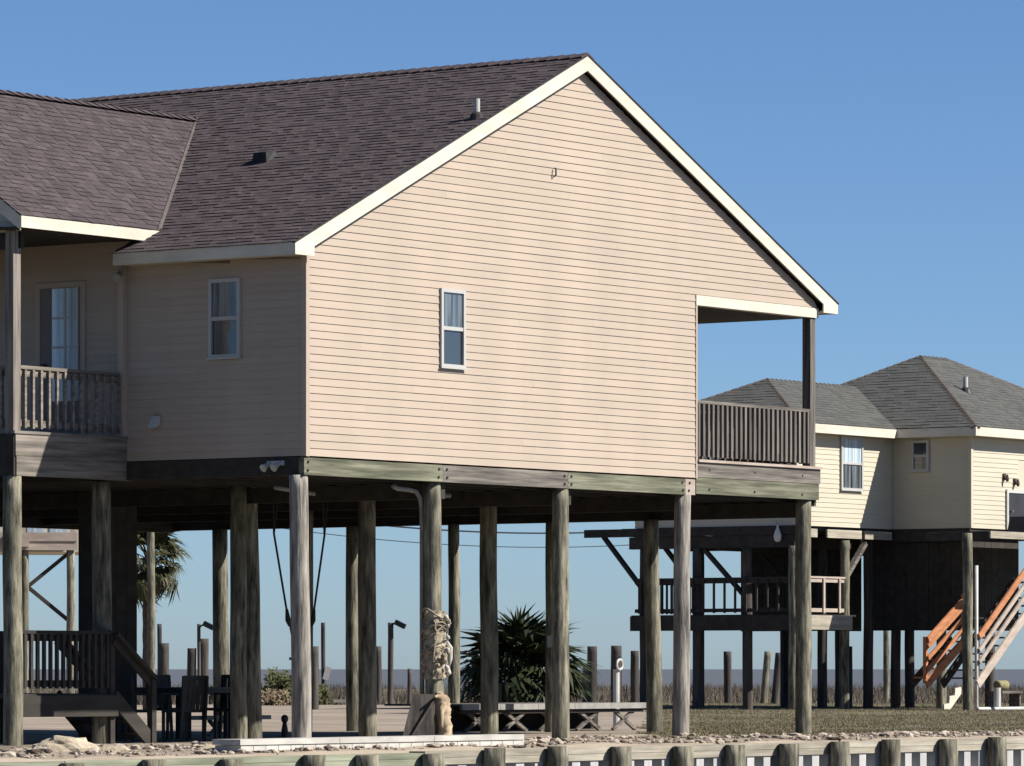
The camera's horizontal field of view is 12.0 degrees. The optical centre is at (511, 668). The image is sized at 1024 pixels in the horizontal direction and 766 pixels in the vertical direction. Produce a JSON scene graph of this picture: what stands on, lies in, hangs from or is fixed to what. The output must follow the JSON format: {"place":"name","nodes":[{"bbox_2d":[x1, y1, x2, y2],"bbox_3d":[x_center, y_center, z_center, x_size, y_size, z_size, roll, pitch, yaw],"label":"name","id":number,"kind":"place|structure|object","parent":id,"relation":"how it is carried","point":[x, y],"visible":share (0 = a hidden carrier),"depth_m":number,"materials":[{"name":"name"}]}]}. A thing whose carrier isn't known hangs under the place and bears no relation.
{"place":"outdoors","nodes":[
{"label":"outdoors","id":0,"kind":"place"},
{"bbox_2d":[0,745,129,749],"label":"side yard","id":1,"kind":"structure","parent":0,"point":[6,747],"depth_m":60.79,"materials":[{"name":"soil"}]},
{"bbox_2d":[88,688,119,739],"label":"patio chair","id":2,"kind":"object","parent":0,"point":[118,727],"visible":0.06,"depth_m":68.23,"materials":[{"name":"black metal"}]},
{"bbox_2d":[191,715,270,735],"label":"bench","id":3,"kind":"object","parent":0,"point":[210,718],"visible":0.24,"depth_m":71.64,"materials":[{"name":"black wood"}]},
{"bbox_2d":[0,705,1023,761],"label":"ground","id":4,"kind":"structure","parent":0,"point":[328,720],"depth_m":73.58,"materials":[{"name":"beige sand"}]},
{"bbox_2d":[0,527,77,692],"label":"stilt house","id":5,"kind":"structure","parent":4,"relation":"on","point":[43,541],"depth_m":100.13,"materials":[{"name":"beige wood"}]},
{"bbox_2d":[26,528,46,531],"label":"window","id":6,"kind":"structure","parent":5,"relation":"in","point":[27,529],"depth_m":101.58,"materials":[{"name":"glass"}]},
{"bbox_2d":[47,529,68,531],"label":"window","id":7,"kind":"structure","parent":5,"relation":"in","point":[48,530],"depth_m":101.63,"materials":[{"name":"glass"}]},
{"bbox_2d":[32,735,98,751],"bbox_3d":[-5.307,0.934,57.809,0.624,0.296,0.809,0,0,27],"label":"rock","id":8,"kind":"object","parent":4,"relation":"on","point":[58,743],"visible":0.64,"depth_m":57.59,"materials":[{"name":"beige stone"}]},
{"bbox_2d":[0,630,157,743],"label":"deck","id":9,"kind":"structure","parent":4,"relation":"on","point":[74,709],"depth_m":64.58,"materials":[{"name":"wood"}]},
{"bbox_2d":[99,745,131,754],"bbox_3d":[-4.752,0.997,58.212,0.450,0.185,0.416,0,0,-30],"label":"rock","id":10,"kind":"object","parent":4,"relation":"on","point":[103,748],"visible":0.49,"depth_m":58.10,"materials":[{"name":"beige stone"}]},
{"bbox_2d":[115,676,146,741],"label":"patio chair","id":11,"kind":"object","parent":4,"relation":"on","point":[127,690],"visible":0.41,"depth_m":67.14,"materials":[{"name":"black wood"}]},
{"bbox_2d":[146,532,154,705],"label":"utility pole","id":12,"kind":"object","parent":4,"relation":"on","point":[150,602],"visible":0.48,"depth_m":111.92,"materials":[{"name":"wood"}]},
{"bbox_2d":[288,529,626,547],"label":"utility wire","id":13,"kind":"object","parent":12,"relation":"attached to","point":[473,545],"visible":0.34,"depth_m":125.79,"materials":[{"name":"black metal"}]},
{"bbox_2d":[389,526,583,533],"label":"utility wire","id":14,"kind":"object","parent":12,"relation":"attached to","point":[497,532],"visible":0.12,"depth_m":127.58,"materials":[{"name":"black metal"}]},
{"bbox_2d":[137,531,194,709],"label":"fan palm","id":15,"kind":"object","parent":4,"relation":"on","point":[166,546],"visible":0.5,"depth_m":117.77,"materials":[{"name":"green plant"}]},
{"bbox_2d":[145,675,190,738],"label":"patio chair","id":16,"kind":"object","parent":4,"relation":"on","point":[168,698],"visible":0.34,"depth_m":69.39,"materials":[{"name":"black wood"}]},
{"bbox_2d":[131,687,229,740],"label":"patio table","id":17,"kind":"object","parent":4,"relation":"on","point":[160,690],"visible":0.53,"depth_m":68.35,"materials":[{"name":"black wood"}]},
{"bbox_2d":[161,675,208,741],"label":"patio chair","id":18,"kind":"object","parent":4,"relation":"on","point":[187,707],"visible":1,"depth_m":67.34,"materials":[{"name":"black wood"}]},
{"bbox_2d":[195,744,214,749],"bbox_3d":[-3.556,0.973,60.055,0.280,0.108,1.018,0,0,36],"label":"rock","id":19,"kind":"object","parent":4,"relation":"on","point":[204,746],"visible":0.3,"depth_m":59.72,"materials":[{"name":"beige stone"}]},
{"bbox_2d":[209,686,212,704],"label":"shrub","id":20,"kind":"object","parent":4,"relation":"on","point":[210,697],"visible":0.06,"depth_m":144.84,"materials":[{"name":"green plant"}]},
{"bbox_2d":[202,675,229,738],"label":"patio chair","id":21,"kind":"object","parent":4,"relation":"on","point":[225,682],"visible":0.28,"depth_m":69.42,"materials":[{"name":"black wood"}]},
{"bbox_2d":[213,693,229,738],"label":"patio chair","id":22,"kind":"object","parent":4,"relation":"on","point":[215,710],"visible":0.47,"depth_m":68.15,"materials":[{"name":"black wood"}]},
{"bbox_2d":[261,667,291,702],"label":"shrub","id":23,"kind":"object","parent":4,"relation":"on","point":[277,682],"visible":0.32,"depth_m":141.83,"materials":[{"name":"green plant"}]},
{"bbox_2d":[261,688,291,704],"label":"rock pile","id":24,"kind":"object","parent":4,"relation":"on","point":[272,696],"visible":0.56,"depth_m":131.52,"materials":[{"name":"beige stone"}]},
{"bbox_2d":[281,715,288,737],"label":"garden hydrant","id":25,"kind":"object","parent":4,"relation":"on","point":[284,729],"visible":0.92,"depth_m":69.03,"materials":[{"name":"black metal"}]},
{"bbox_2d":[319,683,334,704],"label":"shrub","id":26,"kind":"object","parent":4,"relation":"on","point":[324,696],"visible":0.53,"depth_m":133.84,"materials":[{"name":"green plant"}]},
{"bbox_2d":[333,700,345,704],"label":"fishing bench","id":27,"kind":"object","parent":4,"relation":"on","point":[338,701],"visible":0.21,"depth_m":135.79,"materials":[{"name":"wood"}]},
{"bbox_2d":[212,734,523,750],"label":"concrete slab","id":28,"kind":"structure","parent":4,"relation":"on","point":[262,744],"depth_m":61.30,"materials":[{"name":"white concrete"}]},
{"bbox_2d":[0,52,838,745],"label":"stilt house","id":29,"kind":"structure","parent":4,"relation":"on","point":[486,298],"depth_m":66.76,"materials":[{"name":"beige wood"}]},
{"bbox_2d":[35,281,85,433],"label":"door","id":30,"kind":"structure","parent":29,"relation":"in","point":[60,314],"depth_m":65.42,"materials":[{"name":"white glass"}]},
{"bbox_2d":[206,278,240,359],"bbox_3d":[-3.752,-4.564,63.749,0.570,1.052,0.062,0,0,36],"label":"window","id":31,"kind":"structure","parent":29,"relation":"in","point":[224,295],"depth_m":63.77,"materials":[{"name":"glass"}]},
{"bbox_2d":[272,502,327,659],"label":"rope swing","id":32,"kind":"object","parent":29,"relation":"hanging from","point":[287,614],"visible":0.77,"depth_m":68.34,"materials":[{"name":"grey fabric"}]},
{"bbox_2d":[420,608,452,679],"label":"rope bundle","id":33,"kind":"object","parent":29,"relation":"attached to","point":[437,650],"visible":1,"depth_m":65.33,"materials":[{"name":"beige fabric"}]},
{"bbox_2d":[439,288,467,369],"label":"window","id":34,"kind":"structure","parent":29,"relation":"in","point":[452,305],"depth_m":65.55,"materials":[{"name":"glass"}]},
{"bbox_2d":[403,694,435,735],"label":"leaning board","id":35,"kind":"object","parent":4,"relation":"on","point":[420,720],"visible":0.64,"depth_m":65.10,"materials":[{"name":"grey wood"}]},
{"bbox_2d":[434,691,452,734],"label":"driftwood","id":36,"kind":"object","parent":4,"relation":"on","point":[443,709],"visible":0.88,"depth_m":65.19,"materials":[{"name":"beige wood"}]},
{"bbox_2d":[0,737,1023,765],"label":"bulkhead","id":37,"kind":"object","parent":4,"relation":"on","point":[996,751],"visible":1,"depth_m":65.86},
{"bbox_2d":[0,729,1023,758],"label":"rubble","id":38,"kind":"object","parent":4,"relation":"on","point":[26,752],"visible":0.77,"depth_m":65.46,"materials":[{"name":"stone"}]},
{"bbox_2d":[384,702,645,731],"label":"boardwalk","id":39,"kind":"structure","parent":4,"relation":"on","point":[524,717],"depth_m":77.25,"materials":[{"name":"dark timber"},{"name":"weathered grey timber"}]},
{"bbox_2d":[460,605,601,702],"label":"fan palm","id":40,"kind":"object","parent":4,"relation":"on","point":[521,650],"visible":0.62,"depth_m":107.35,"materials":[{"name":"green plant"}]},
{"bbox_2d":[613,656,623,725],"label":"standpipe","id":41,"kind":"object","parent":4,"relation":"on","point":[616,685],"visible":0.95,"depth_m":83.96,"materials":[{"name":"white plastic"}]},
{"bbox_2d":[584,355,1023,709],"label":"stilt house","id":42,"kind":"structure","parent":4,"relation":"on","point":[919,459],"depth_m":118.65,"materials":[{"name":"beige wood"}]},
{"bbox_2d":[774,521,780,541],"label":"fishing float","id":43,"kind":"object","parent":42,"relation":"hanging from","point":[777,535],"visible":1,"depth_m":115.84,"materials":[{"name":"white plastic"}]},
{"bbox_2d":[840,436,864,491],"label":"window","id":44,"kind":"structure","parent":42,"relation":"in","point":[851,448],"depth_m":117.72,"materials":[{"name":"glass"}]},
{"bbox_2d":[910,440,928,471],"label":"window","id":45,"kind":"structure","parent":42,"relation":"in","point":[919,448],"depth_m":118.81,"materials":[{"name":"glass"}]},
{"bbox_2d":[910,594,962,687],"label":"staircase","id":46,"kind":"structure","parent":42,"relation":"attached to","point":[933,657],"depth_m":116.62,"materials":[{"name":"orange wood"}]},
{"bbox_2d":[940,568,1023,687],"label":"staircase","id":47,"kind":"structure","parent":42,"relation":"attached to","point":[993,613],"depth_m":115.92,"materials":[{"name":"beige wood"}]},
{"bbox_2d":[1006,489,1023,529],"bbox_3d":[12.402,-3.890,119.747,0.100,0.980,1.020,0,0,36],"label":"door","id":48,"kind":"structure","parent":42,"relation":"in","point":[1014,498],"depth_m":119.66,"materials":[{"name":"white plastic"}]},
{"bbox_2d":[0,0,1023,668],"label":"sky","id":49,"kind":"structure","parent":0,"point":[879,143],"materials":[{"name":"blue"}]},
{"bbox_2d":[28,669,1023,689],"bbox_3d":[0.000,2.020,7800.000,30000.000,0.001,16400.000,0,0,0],"label":"water","id":50,"kind":"structure","parent":0,"point":[716,676],"depth_m":1121.31,"materials":[{"name":"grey liquid"}]},
{"bbox_2d":[157,624,161,697],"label":"dock piling","id":51,"kind":"object","parent":50,"relation":"in","point":[159,633],"visible":0.27,"depth_m":149.94,"materials":[{"name":"wood"}]},
{"bbox_2d":[159,643,168,682],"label":"dock piling","id":52,"kind":"object","parent":50,"relation":"in","point":[163,658],"visible":0.28,"depth_m":139.89,"materials":[{"name":"wood"}]},
{"bbox_2d":[187,648,195,700],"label":"dock piling","id":53,"kind":"object","parent":50,"relation":"in","point":[191,661],"visible":0.31,"depth_m":139.89,"materials":[{"name":"brown wood"}]},
{"bbox_2d":[201,639,208,704],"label":"dock piling","id":54,"kind":"object","parent":50,"relation":"in","point":[204,654],"visible":0.37,"depth_m":139.87,"materials":[{"name":"wood"}]},
{"bbox_2d":[312,646,318,709],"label":"dock piling","id":55,"kind":"object","parent":50,"relation":"in","point":[315,703],"visible":0.32,"depth_m":117.90,"materials":[{"name":"wood"}]},
{"bbox_2d":[376,646,381,704],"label":"dock piling","id":56,"kind":"object","parent":50,"relation":"in","point":[379,671],"visible":0.34,"depth_m":149.91,"materials":[{"name":"grey wood"}]},
{"bbox_2d":[407,669,411,703],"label":"dock piling","id":57,"kind":"object","parent":50,"relation":"in","point":[409,688],"visible":0.51,"depth_m":139.95,"materials":[{"name":"grey wood"}]},
{"bbox_2d":[583,664,590,701],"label":"dock piling","id":58,"kind":"object","parent":50,"relation":"in","point":[587,672],"visible":0.24,"depth_m":119.91,"materials":[{"name":"wood"}]},
{"bbox_2d":[587,646,596,701],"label":"dock piling","id":59,"kind":"object","parent":50,"relation":"in","point":[592,653],"visible":0.32,"depth_m":137.87,"materials":[{"name":"wood"}]},
{"bbox_2d":[611,646,621,701],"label":"dock piling","id":60,"kind":"object","parent":50,"relation":"in","point":[616,652],"visible":0.32,"depth_m":137.90,"materials":[{"name":"grey wood"}]},
{"bbox_2d":[630,651,638,701],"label":"dock piling","id":61,"kind":"object","parent":50,"relation":"in","point":[634,675],"visible":0.46,"depth_m":137.90,"materials":[{"name":"grey wood"}]},
{"bbox_2d":[724,651,731,702],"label":"dock piling","id":62,"kind":"object","parent":50,"relation":"in","point":[727,679],"visible":0.41,"depth_m":137.90,"materials":[{"name":"grey wood"}]},
{"bbox_2d":[760,651,771,702],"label":"dock piling","id":63,"kind":"object","parent":50,"relation":"in","point":[765,677],"visible":0.48,"depth_m":136.92,"materials":[{"name":"grey wood"}]},
{"bbox_2d":[771,653,779,703],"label":"dock piling","id":64,"kind":"object","parent":50,"relation":"in","point":[775,697],"visible":0.41,"depth_m":135.91,"materials":[{"name":"wood"}]},
{"bbox_2d":[849,646,852,706],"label":"dock piling","id":65,"kind":"object","parent":50,"relation":"in","point":[850,675],"visible":0.27,"depth_m":123.91,"materials":[{"name":"grey wood"}]},
{"bbox_2d":[28,681,1023,704],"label":"marsh ground","id":66,"kind":"structure","parent":0,"point":[578,692],"depth_m":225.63,"materials":[{"name":"brown plant"}]},
{"bbox_2d":[197,621,212,697],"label":"lamp post","id":67,"kind":"object","parent":66,"relation":"on","point":[206,624],"visible":0.6,"depth_m":138.96,"materials":[{"name":"black metal"}]},
{"bbox_2d":[321,623,330,692],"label":"sign post","id":68,"kind":"object","parent":66,"relation":"on","point":[325,673],"visible":0.57,"depth_m":138.94,"materials":[{"name":"white metal"}]},
{"bbox_2d":[388,620,406,703],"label":"lamp post","id":69,"kind":"object","parent":66,"relation":"on","point":[400,624],"visible":0.67,"depth_m":138.93,"materials":[{"name":"black metal"}]},
{"bbox_2d":[883,631,889,703],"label":"utility pole","id":70,"kind":"object","parent":66,"relation":"on","point":[886,673],"visible":0.27,"depth_m":149.93,"materials":[{"name":"grey wood"}]},
{"bbox_2d":[636,702,1023,738],"bbox_3d":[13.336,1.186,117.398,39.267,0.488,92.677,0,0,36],"label":"lawn","id":71,"kind":"structure","parent":0,"point":[848,711],"depth_m":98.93,"materials":[{"name":"plant"}]},
{"bbox_2d":[942,687,960,708],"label":"stair stringer","id":72,"kind":"object","parent":71,"relation":"on","point":[953,698],"visible":0.84,"depth_m":117.34,"materials":[{"name":"beige paint"}]},
{"bbox_2d":[986,680,1022,706],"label":"yellow barrel","id":73,"kind":"object","parent":71,"relation":"on","point":[1014,698],"visible":0.8,"depth_m":118.15,"materials":[{"name":"plastic"}]},
{"bbox_2d":[1007,516,1023,531],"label":"railing","id":74,"kind":"object","parent":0,"point":[1016,524],"visible":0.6,"depth_m":118.04,"materials":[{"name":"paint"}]}
]}

